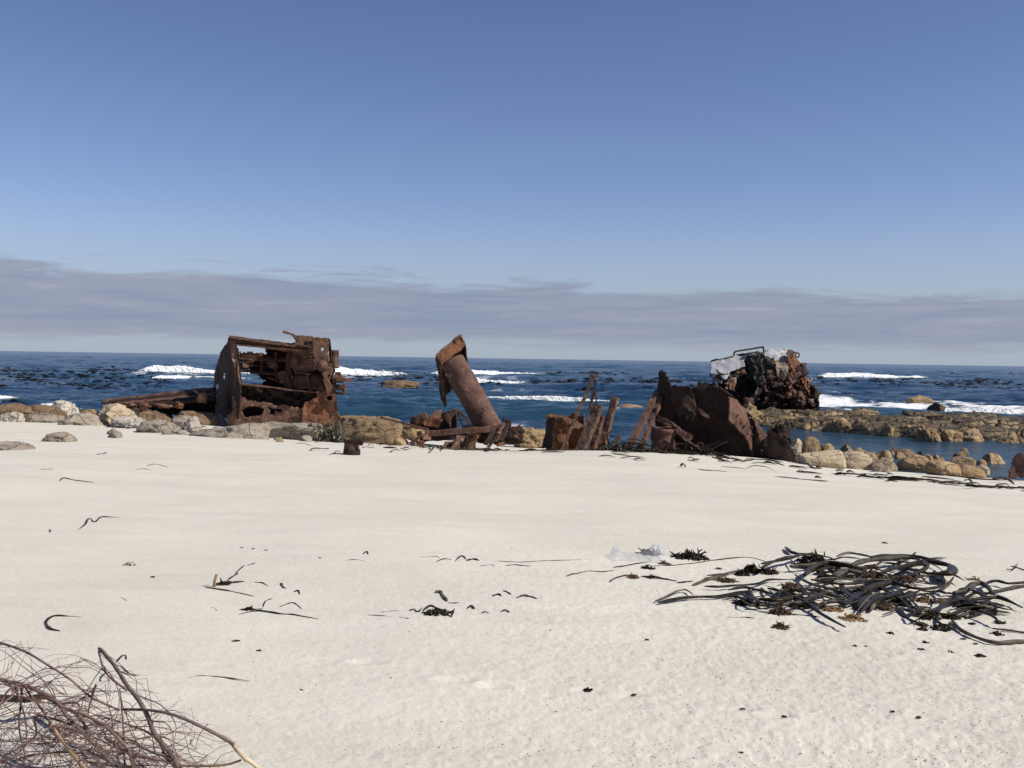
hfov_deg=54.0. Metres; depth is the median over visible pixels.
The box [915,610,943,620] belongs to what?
kelp holdfast
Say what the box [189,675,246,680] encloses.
kelp scrap
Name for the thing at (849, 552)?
kelp stalk
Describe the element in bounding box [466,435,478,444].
scrap bar
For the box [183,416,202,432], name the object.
boulder
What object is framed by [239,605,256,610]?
kelp holdfast
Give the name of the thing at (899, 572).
kelp stalk
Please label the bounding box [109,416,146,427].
boulder
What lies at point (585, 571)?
kelp stalk
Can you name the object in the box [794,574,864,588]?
kelp stalk
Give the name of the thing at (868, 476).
weed scrap
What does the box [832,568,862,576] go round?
broad kelp
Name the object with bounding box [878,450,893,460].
boulder
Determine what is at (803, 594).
kelp stalk
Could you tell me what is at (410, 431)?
boulder
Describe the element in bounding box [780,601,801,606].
kelp stalk
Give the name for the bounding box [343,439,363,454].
bollard stub
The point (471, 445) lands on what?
torn hull plate
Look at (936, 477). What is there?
weed scrap
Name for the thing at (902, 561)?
kelp stalk
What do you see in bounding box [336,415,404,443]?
boulder
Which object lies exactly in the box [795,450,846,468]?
boulder
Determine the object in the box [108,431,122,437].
rock
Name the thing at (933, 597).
kelp stalk
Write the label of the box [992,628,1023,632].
kelp stalk
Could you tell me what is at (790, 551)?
kelp stalk
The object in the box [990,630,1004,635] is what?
weed bit
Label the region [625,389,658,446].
rusted girder
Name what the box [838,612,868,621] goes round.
kelp holdfast
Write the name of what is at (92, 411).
boulder
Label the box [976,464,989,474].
boulder
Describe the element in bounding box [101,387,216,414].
collapsed hull girder
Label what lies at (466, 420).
rusted strut
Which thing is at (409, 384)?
boulder
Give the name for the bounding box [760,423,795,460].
rust crusted block
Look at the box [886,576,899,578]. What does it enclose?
kelp stalk
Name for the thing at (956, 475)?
kelp scrap
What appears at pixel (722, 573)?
kelp stalk
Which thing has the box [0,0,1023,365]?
sky
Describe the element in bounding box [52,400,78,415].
boulder
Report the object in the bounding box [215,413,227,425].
boulder
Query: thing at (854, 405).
breaking wave
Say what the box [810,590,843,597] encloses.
kelp stalk
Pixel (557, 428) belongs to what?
broken tank
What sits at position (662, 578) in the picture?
kelp stalk
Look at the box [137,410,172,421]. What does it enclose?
boulder
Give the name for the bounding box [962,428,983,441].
shelf block
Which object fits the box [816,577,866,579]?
kelp stalk
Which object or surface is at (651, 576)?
kelp holdfast
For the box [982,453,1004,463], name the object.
boulder
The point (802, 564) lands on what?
kelp stalk
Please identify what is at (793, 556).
kelp stalk
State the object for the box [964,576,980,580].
kelp holdfast
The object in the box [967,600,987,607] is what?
kelp stalk
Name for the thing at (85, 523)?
kelp scrap
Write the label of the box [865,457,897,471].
boulder
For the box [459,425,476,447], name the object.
boulder
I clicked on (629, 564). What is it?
kelp stalk
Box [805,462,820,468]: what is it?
kelp scrap
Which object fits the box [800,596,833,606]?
kelp stalk
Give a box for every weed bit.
[916,626,927,630]
[930,623,953,631]
[974,653,986,657]
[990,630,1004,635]
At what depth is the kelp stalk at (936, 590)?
9.43 m
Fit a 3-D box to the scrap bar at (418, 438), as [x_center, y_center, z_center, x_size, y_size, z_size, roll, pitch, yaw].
[-2.786,1.618,29.411,0.488,0.328,0.132,1,1,12]
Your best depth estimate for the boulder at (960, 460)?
33.04 m
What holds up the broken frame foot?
on the sand
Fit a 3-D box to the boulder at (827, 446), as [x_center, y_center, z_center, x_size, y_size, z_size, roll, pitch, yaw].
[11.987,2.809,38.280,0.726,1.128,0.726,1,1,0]
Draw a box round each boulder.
[0,403,33,414]
[0,412,25,421]
[0,441,35,449]
[24,414,64,422]
[29,404,67,417]
[42,432,77,441]
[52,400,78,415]
[57,413,102,425]
[80,409,96,414]
[98,403,136,423]
[104,413,130,428]
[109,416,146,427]
[136,419,180,432]
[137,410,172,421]
[171,415,192,427]
[171,428,190,434]
[172,411,219,425]
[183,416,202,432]
[189,423,271,439]
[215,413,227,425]
[261,421,331,440]
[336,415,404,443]
[381,380,419,388]
[403,423,425,438]
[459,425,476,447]
[514,427,544,447]
[620,404,641,406]
[743,401,756,410]
[748,409,763,421]
[779,416,795,420]
[790,438,802,454]
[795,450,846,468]
[802,436,820,452]
[820,443,833,450]
[843,451,872,469]
[865,452,877,460]
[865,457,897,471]
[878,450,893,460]
[894,449,914,456]
[896,454,928,469]
[906,395,933,403]
[923,459,960,476]
[926,402,945,410]
[950,456,975,466]
[959,465,986,477]
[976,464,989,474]
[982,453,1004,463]
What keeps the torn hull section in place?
on the sand
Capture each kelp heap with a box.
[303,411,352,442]
[596,430,665,450]
[627,438,727,455]
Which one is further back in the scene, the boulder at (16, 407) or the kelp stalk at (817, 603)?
the boulder at (16, 407)
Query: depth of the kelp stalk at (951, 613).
8.38 m
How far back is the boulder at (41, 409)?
36.18 m
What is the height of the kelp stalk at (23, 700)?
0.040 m
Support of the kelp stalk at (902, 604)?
on the sand
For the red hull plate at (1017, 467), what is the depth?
24.32 m
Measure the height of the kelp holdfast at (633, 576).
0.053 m
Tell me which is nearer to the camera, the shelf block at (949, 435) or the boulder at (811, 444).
the boulder at (811, 444)
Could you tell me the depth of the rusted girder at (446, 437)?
30.40 m
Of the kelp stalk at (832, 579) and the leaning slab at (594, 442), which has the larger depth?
the leaning slab at (594, 442)
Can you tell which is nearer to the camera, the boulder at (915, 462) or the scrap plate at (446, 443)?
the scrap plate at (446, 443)
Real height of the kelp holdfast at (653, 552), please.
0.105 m
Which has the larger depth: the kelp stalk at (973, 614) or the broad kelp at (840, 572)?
the broad kelp at (840, 572)
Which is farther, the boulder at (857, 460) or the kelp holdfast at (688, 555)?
the boulder at (857, 460)
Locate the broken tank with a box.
[541,412,585,449]
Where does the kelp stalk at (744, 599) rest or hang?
on the sand
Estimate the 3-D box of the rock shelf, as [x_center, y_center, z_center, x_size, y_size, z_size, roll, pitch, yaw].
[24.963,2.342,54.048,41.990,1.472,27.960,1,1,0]
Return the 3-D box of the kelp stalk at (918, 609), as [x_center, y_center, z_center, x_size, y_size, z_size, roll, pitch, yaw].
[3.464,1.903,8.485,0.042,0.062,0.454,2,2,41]
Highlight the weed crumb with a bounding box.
[583,687,592,691]
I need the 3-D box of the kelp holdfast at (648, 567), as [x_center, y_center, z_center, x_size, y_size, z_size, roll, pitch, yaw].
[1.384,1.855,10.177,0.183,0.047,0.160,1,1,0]
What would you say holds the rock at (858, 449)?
on the sand
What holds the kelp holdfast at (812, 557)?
on the sand
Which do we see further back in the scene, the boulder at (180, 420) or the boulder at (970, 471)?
the boulder at (180, 420)
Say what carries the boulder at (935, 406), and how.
in the sea
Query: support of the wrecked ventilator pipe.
on the broken frame foot
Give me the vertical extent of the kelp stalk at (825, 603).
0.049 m
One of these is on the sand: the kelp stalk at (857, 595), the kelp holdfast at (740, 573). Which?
the kelp holdfast at (740, 573)
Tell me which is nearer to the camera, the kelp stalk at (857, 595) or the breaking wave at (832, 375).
the kelp stalk at (857, 595)
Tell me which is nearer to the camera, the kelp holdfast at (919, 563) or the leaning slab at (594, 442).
the kelp holdfast at (919, 563)
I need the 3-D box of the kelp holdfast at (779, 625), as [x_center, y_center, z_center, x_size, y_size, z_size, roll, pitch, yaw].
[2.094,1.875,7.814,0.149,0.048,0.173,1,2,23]
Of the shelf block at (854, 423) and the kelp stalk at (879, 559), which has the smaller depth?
the kelp stalk at (879, 559)
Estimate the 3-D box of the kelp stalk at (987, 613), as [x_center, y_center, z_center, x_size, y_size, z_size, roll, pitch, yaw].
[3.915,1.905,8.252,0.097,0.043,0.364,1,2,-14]
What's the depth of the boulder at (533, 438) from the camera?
33.21 m
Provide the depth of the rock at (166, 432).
29.31 m
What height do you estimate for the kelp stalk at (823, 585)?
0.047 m
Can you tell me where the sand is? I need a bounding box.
[0,417,1023,767]
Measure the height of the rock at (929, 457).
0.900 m
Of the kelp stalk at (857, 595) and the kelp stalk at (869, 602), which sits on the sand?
the kelp stalk at (869, 602)
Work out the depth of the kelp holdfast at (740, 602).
8.62 m
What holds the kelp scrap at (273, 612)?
on the sand
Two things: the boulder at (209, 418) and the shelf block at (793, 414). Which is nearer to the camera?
the boulder at (209, 418)
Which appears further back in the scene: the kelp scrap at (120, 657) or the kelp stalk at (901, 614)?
the kelp stalk at (901, 614)
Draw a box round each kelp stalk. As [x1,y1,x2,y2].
[0,694,45,702]
[567,570,612,575]
[609,574,632,581]
[613,562,646,567]
[641,575,676,581]
[655,589,692,600]
[657,588,761,603]
[658,557,765,565]
[692,574,729,585]
[704,578,791,587]
[707,569,741,575]
[722,594,769,599]
[728,586,773,594]
[728,595,752,603]
[739,594,778,606]
[747,589,769,606]
[748,601,796,607]
[758,596,808,602]
[761,553,831,563]
[761,556,788,568]
[767,587,845,626]
[777,589,809,595]
[779,591,815,596]
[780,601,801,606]
[784,547,805,555]
[789,562,816,567]
[790,614,820,617]
[792,600,835,606]
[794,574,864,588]
[797,591,831,604]
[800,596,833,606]
[803,560,866,576]
[805,589,830,590]
[810,573,852,585]
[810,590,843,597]
[811,577,953,589]
[813,566,879,570]
[813,583,830,591]
[815,600,844,607]
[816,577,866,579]
[820,597,848,602]
[823,586,852,593]
[826,556,859,559]
[836,551,868,556]
[837,592,870,604]
[839,585,867,600]
[842,589,875,604]
[849,554,919,566]
[856,596,866,611]
[857,591,880,610]
[860,592,911,612]
[861,579,898,590]
[866,600,897,604]
[869,554,934,559]
[869,595,882,611]
[872,577,916,580]
[872,588,908,602]
[874,591,919,597]
[878,560,929,577]
[878,587,907,600]
[882,606,925,614]
[883,560,909,562]
[884,562,924,579]
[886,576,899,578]
[892,552,915,565]
[893,568,925,574]
[896,608,925,626]
[897,603,916,608]
[898,590,921,595]
[901,592,918,607]
[902,606,937,611]
[906,612,927,616]
[908,593,936,603]
[909,575,963,580]
[911,606,930,613]
[922,582,951,591]
[928,598,958,604]
[929,608,970,614]
[932,590,955,595]
[933,570,948,586]
[935,617,951,625]
[936,595,1022,614]
[943,604,1004,617]
[948,606,982,610]
[951,619,1023,644]
[952,581,992,593]
[952,593,993,597]
[952,603,975,607]
[957,612,993,617]
[958,587,985,598]
[962,601,1003,605]
[966,609,1010,618]
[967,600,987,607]
[969,610,999,622]
[979,604,1003,607]
[982,579,1023,585]
[984,599,1010,609]
[988,584,1023,592]
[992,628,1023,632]
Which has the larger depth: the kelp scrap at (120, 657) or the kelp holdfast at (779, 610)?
the kelp holdfast at (779, 610)
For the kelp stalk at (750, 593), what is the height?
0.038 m
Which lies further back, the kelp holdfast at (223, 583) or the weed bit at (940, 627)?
the kelp holdfast at (223, 583)
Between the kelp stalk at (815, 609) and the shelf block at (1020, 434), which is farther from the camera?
the shelf block at (1020, 434)
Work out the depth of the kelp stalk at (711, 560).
10.86 m
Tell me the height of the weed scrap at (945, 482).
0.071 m
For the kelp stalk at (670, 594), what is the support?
on the sand
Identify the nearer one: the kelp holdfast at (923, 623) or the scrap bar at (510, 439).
the kelp holdfast at (923, 623)
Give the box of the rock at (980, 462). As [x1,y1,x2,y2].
[976,459,986,464]
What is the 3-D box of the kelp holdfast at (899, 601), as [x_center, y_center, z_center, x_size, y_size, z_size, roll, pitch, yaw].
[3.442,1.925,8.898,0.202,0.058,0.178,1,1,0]
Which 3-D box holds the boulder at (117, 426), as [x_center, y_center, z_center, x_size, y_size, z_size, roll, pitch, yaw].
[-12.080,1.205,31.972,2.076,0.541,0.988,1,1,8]
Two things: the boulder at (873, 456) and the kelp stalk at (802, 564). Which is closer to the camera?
the kelp stalk at (802, 564)
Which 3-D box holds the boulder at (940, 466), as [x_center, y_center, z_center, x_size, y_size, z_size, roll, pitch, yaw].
[10.982,2.271,25.619,0.870,0.656,0.870,1,1,0]
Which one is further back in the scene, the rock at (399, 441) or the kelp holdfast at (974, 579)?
the rock at (399, 441)
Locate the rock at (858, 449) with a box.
[854,447,863,452]
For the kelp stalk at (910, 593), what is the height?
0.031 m
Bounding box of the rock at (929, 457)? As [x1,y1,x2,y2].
[924,454,932,460]
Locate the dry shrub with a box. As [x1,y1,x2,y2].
[0,635,259,767]
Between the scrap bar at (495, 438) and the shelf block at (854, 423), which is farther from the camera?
the shelf block at (854, 423)
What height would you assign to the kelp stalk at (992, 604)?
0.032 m
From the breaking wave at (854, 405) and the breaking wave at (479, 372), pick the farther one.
the breaking wave at (479, 372)
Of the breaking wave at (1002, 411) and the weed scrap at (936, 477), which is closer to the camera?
the weed scrap at (936, 477)
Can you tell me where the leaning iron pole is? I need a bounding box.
[560,374,598,450]
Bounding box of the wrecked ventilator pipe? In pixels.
[435,334,501,433]
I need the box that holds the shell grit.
[181,557,1022,767]
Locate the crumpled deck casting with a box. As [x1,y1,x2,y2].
[409,409,442,429]
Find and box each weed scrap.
[796,471,821,473]
[856,475,881,478]
[888,478,909,480]
[889,476,914,480]
[922,476,953,479]
[933,481,959,484]
[965,485,996,487]
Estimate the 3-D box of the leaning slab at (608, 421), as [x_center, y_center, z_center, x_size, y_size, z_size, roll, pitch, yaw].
[2.631,1.109,27.575,0.240,1.571,0.802,2,2,41]
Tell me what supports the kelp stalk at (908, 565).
on the sand
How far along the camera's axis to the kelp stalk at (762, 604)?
8.45 m
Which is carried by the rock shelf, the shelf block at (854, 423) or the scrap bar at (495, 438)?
the shelf block at (854, 423)
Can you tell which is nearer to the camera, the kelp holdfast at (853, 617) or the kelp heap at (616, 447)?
the kelp holdfast at (853, 617)
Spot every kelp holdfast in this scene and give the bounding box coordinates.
[216,578,230,585]
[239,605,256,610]
[422,607,451,616]
[625,573,639,578]
[635,546,662,556]
[640,564,655,569]
[644,574,658,578]
[657,560,670,564]
[670,548,710,560]
[714,575,738,583]
[731,598,756,605]
[734,568,749,575]
[742,562,764,574]
[763,566,778,574]
[767,604,793,615]
[770,620,790,629]
[777,582,803,593]
[794,549,825,568]
[814,573,835,581]
[820,605,843,612]
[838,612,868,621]
[845,586,869,596]
[859,568,887,581]
[866,564,879,569]
[876,602,895,610]
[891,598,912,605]
[896,574,917,583]
[913,594,933,602]
[914,620,929,626]
[915,560,927,565]
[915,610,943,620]
[937,598,950,604]
[941,611,961,619]
[953,598,982,610]
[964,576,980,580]
[979,608,996,614]
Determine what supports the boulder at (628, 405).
in the sea
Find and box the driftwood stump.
[213,574,217,586]
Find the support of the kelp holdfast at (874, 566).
on the sand
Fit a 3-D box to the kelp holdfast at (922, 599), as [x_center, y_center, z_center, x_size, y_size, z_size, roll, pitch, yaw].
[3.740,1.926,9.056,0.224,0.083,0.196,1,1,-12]
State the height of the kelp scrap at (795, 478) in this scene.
0.049 m
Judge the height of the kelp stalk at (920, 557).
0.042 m
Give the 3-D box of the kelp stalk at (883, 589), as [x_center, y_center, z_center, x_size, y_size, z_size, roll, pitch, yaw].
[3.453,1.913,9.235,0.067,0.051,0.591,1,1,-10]
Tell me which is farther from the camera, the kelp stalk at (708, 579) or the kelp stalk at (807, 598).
the kelp stalk at (708, 579)
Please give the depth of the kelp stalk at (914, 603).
8.82 m
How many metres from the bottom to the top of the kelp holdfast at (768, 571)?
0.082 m
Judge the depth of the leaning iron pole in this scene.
26.84 m
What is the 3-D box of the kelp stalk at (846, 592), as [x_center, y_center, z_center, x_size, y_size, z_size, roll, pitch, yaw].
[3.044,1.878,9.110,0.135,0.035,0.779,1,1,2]
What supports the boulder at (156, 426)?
on the sand
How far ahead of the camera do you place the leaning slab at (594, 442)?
27.42 m
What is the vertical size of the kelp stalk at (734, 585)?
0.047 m
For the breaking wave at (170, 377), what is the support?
on the sea
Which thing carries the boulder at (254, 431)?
on the sand
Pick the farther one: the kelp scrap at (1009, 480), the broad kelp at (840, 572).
the kelp scrap at (1009, 480)
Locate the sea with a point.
(369, 397)
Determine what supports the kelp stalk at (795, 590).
on the sand
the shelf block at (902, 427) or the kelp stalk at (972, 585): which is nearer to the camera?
the kelp stalk at (972, 585)
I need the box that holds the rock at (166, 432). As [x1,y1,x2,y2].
[162,429,171,434]
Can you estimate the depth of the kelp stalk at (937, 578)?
9.94 m
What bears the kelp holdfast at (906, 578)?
on the sand
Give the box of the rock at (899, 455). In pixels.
[894,452,905,458]
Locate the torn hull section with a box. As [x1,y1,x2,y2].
[647,370,766,457]
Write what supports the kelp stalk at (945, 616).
on the sand
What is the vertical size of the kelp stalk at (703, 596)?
0.067 m
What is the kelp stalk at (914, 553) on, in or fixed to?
on the sand
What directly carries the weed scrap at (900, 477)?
on the sand
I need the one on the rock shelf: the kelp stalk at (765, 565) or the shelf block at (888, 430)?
the shelf block at (888, 430)
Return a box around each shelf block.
[788,413,798,416]
[822,417,850,432]
[851,419,868,427]
[882,422,893,436]
[898,424,910,429]
[915,427,941,441]
[939,429,962,440]
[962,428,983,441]
[996,432,1018,442]
[1015,428,1023,442]
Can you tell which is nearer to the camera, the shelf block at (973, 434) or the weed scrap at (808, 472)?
the weed scrap at (808, 472)
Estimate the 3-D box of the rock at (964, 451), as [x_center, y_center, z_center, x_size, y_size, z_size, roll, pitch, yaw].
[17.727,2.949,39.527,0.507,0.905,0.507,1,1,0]
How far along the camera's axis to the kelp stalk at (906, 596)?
9.02 m
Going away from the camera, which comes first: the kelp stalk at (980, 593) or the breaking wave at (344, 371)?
the kelp stalk at (980, 593)
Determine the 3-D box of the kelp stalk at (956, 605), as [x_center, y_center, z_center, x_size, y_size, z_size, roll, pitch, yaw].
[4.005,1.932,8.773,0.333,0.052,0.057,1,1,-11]
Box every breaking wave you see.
[0,395,25,398]
[41,403,96,410]
[139,365,249,373]
[147,375,259,378]
[334,366,424,376]
[424,370,536,374]
[476,377,523,382]
[488,395,606,400]
[816,372,944,378]
[825,405,885,406]
[921,407,1023,414]
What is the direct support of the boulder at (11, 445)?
on the sand
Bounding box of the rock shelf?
[757,407,1023,440]
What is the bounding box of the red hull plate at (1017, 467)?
[1008,452,1023,478]
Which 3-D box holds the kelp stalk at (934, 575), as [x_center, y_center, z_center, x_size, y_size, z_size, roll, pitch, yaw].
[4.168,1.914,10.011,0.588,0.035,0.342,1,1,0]
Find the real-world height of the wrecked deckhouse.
3.717 m
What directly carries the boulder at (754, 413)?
on the rock shelf
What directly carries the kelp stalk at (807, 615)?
on the sand
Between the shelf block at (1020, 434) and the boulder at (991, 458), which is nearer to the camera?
the boulder at (991, 458)
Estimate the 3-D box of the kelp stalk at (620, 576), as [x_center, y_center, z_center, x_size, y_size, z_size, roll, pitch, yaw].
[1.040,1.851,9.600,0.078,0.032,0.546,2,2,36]
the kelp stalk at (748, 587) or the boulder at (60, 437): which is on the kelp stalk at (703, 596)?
the kelp stalk at (748, 587)
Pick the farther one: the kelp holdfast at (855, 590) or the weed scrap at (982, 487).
the weed scrap at (982, 487)
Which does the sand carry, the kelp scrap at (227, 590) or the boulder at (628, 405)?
the kelp scrap at (227, 590)
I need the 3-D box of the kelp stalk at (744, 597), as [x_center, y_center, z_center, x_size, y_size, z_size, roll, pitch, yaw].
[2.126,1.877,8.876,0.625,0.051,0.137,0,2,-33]
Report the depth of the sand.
8.08 m
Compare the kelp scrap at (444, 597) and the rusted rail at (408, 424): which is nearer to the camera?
the kelp scrap at (444, 597)
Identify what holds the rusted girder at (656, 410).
on the sand
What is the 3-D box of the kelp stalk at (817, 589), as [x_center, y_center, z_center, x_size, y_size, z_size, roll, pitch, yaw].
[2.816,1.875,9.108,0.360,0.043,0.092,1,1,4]
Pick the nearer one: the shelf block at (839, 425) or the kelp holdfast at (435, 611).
the kelp holdfast at (435, 611)
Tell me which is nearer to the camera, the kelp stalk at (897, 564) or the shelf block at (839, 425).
the kelp stalk at (897, 564)
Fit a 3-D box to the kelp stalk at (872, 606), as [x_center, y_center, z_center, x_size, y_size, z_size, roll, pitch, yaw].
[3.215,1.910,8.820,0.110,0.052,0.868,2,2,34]
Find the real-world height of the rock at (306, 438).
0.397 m
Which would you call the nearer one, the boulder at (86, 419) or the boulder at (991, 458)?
the boulder at (86, 419)
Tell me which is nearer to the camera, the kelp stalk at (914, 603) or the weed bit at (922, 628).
the weed bit at (922, 628)
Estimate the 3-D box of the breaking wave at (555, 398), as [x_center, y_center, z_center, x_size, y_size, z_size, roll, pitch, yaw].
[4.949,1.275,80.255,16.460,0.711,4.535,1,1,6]
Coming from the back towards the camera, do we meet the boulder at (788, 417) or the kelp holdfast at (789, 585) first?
the boulder at (788, 417)
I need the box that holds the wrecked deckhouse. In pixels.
[213,330,352,427]
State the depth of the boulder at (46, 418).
33.12 m
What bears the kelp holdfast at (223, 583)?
on the sand
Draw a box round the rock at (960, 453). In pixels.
[953,451,964,456]
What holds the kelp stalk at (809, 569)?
on the sand
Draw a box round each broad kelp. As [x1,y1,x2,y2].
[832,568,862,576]
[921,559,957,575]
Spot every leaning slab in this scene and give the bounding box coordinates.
[574,403,602,449]
[587,415,604,449]
[597,396,619,450]
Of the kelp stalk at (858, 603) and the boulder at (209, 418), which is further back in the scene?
the boulder at (209, 418)
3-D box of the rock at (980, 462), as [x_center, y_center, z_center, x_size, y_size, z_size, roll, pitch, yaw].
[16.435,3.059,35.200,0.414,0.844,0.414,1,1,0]
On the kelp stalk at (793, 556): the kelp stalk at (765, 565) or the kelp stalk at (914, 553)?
the kelp stalk at (765, 565)
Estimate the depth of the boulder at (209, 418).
36.99 m
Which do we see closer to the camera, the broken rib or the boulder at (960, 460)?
the broken rib
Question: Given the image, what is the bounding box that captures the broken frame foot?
[477,417,524,446]
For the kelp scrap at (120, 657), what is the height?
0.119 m
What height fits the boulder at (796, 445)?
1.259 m
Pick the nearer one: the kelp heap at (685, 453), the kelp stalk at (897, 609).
the kelp stalk at (897, 609)
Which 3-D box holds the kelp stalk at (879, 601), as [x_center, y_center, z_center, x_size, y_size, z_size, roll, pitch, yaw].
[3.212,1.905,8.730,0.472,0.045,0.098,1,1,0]
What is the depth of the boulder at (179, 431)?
29.73 m
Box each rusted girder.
[419,432,507,441]
[425,425,500,436]
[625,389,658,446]
[637,396,661,447]
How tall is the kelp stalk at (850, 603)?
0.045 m
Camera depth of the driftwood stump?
8.59 m
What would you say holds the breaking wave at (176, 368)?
on the sea
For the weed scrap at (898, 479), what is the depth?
22.14 m
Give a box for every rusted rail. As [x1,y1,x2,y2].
[380,416,428,430]
[400,435,423,444]
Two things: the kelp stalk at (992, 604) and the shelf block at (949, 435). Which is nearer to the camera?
the kelp stalk at (992, 604)
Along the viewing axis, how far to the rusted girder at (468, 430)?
30.22 m
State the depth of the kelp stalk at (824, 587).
9.11 m
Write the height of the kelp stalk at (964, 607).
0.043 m
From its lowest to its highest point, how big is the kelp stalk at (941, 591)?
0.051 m
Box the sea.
[0,351,1023,479]
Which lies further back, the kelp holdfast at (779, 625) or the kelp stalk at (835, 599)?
the kelp stalk at (835, 599)
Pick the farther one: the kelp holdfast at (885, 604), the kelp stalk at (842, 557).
the kelp stalk at (842, 557)
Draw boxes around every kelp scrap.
[45,614,76,630]
[78,516,108,529]
[115,655,126,663]
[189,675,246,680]
[204,586,254,596]
[238,610,316,618]
[422,604,452,611]
[435,590,447,601]
[516,594,537,598]
[773,476,825,480]
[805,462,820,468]
[901,470,1023,480]
[991,477,1013,483]
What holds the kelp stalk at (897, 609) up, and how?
on the sand
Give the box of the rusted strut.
[456,408,472,426]
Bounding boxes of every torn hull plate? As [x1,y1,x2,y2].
[451,436,464,448]
[460,437,467,448]
[467,440,474,447]
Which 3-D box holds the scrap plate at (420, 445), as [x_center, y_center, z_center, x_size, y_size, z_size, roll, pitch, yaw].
[-2.679,1.756,29.498,0.267,0.261,0.074,1,1,8]
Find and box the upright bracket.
[434,408,457,429]
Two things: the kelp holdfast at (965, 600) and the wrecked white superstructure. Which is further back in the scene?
the wrecked white superstructure
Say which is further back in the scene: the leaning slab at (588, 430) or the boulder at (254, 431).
the boulder at (254, 431)
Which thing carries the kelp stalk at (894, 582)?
on the kelp at (951, 570)
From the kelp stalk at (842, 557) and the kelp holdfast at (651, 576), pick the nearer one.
the kelp holdfast at (651, 576)
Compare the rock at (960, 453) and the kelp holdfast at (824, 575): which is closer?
the kelp holdfast at (824, 575)
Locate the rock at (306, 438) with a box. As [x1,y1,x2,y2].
[300,435,312,441]
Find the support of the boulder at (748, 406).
on the rock shelf
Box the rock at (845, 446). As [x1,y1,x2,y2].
[840,444,849,451]
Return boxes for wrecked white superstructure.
[709,346,821,410]
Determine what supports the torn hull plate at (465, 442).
on the sand
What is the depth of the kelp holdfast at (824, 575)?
9.80 m
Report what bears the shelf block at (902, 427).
on the rock shelf
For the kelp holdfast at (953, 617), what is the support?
on the sand
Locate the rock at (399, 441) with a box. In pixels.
[393,437,405,445]
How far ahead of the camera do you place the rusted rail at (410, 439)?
29.17 m
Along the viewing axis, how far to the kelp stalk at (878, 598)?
8.87 m
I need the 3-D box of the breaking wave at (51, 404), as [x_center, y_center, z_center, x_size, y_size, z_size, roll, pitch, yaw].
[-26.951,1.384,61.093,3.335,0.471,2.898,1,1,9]
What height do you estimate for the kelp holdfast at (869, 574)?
0.139 m
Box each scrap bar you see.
[409,434,423,444]
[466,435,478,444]
[467,433,480,435]
[486,432,500,447]
[506,438,519,441]
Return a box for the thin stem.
[503,559,587,561]
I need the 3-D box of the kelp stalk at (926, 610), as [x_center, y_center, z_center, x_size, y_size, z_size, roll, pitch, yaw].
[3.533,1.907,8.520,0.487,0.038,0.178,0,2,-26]
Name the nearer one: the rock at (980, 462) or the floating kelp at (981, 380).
the rock at (980, 462)
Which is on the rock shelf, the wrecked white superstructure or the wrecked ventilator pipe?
the wrecked white superstructure
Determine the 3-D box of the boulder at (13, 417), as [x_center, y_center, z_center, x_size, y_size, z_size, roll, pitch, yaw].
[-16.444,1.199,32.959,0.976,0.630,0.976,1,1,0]
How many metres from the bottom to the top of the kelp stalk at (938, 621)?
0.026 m
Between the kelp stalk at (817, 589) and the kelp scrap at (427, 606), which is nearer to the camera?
the kelp scrap at (427, 606)
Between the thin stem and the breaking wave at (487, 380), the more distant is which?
the breaking wave at (487, 380)
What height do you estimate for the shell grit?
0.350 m
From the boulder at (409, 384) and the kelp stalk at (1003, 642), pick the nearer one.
the kelp stalk at (1003, 642)
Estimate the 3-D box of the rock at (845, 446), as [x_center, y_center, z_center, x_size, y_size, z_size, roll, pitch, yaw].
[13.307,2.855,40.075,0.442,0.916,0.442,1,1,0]
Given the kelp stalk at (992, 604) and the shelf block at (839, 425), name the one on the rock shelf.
the shelf block at (839, 425)
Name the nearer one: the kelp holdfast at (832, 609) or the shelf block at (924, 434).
the kelp holdfast at (832, 609)
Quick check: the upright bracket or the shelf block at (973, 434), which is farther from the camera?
the shelf block at (973, 434)
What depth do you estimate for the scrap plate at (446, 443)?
29.37 m
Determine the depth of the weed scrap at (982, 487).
21.34 m
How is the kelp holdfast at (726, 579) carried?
on the sand
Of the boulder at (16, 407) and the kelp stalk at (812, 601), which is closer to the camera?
the kelp stalk at (812, 601)
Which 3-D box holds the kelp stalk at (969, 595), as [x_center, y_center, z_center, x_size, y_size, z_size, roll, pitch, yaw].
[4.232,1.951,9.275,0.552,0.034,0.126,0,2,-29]
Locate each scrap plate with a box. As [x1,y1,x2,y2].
[417,440,424,447]
[423,434,430,440]
[444,441,451,446]
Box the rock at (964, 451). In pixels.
[958,448,968,454]
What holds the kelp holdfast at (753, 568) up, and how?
on the sand
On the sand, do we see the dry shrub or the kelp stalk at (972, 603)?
the dry shrub
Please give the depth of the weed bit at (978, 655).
7.12 m
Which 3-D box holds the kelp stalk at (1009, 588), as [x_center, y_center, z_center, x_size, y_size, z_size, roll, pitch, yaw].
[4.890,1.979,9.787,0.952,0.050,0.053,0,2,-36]
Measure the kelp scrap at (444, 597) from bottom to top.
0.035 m
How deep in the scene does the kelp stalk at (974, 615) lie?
8.46 m
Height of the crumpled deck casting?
0.712 m
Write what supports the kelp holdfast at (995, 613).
on the sand
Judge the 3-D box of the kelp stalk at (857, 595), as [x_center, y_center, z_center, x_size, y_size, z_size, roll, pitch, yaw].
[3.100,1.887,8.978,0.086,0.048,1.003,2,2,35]
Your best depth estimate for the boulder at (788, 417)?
54.80 m
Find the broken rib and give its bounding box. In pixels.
[610,434,621,446]
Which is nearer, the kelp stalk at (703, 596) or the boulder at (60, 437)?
the kelp stalk at (703, 596)
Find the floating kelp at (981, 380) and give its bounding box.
[0,366,1023,403]

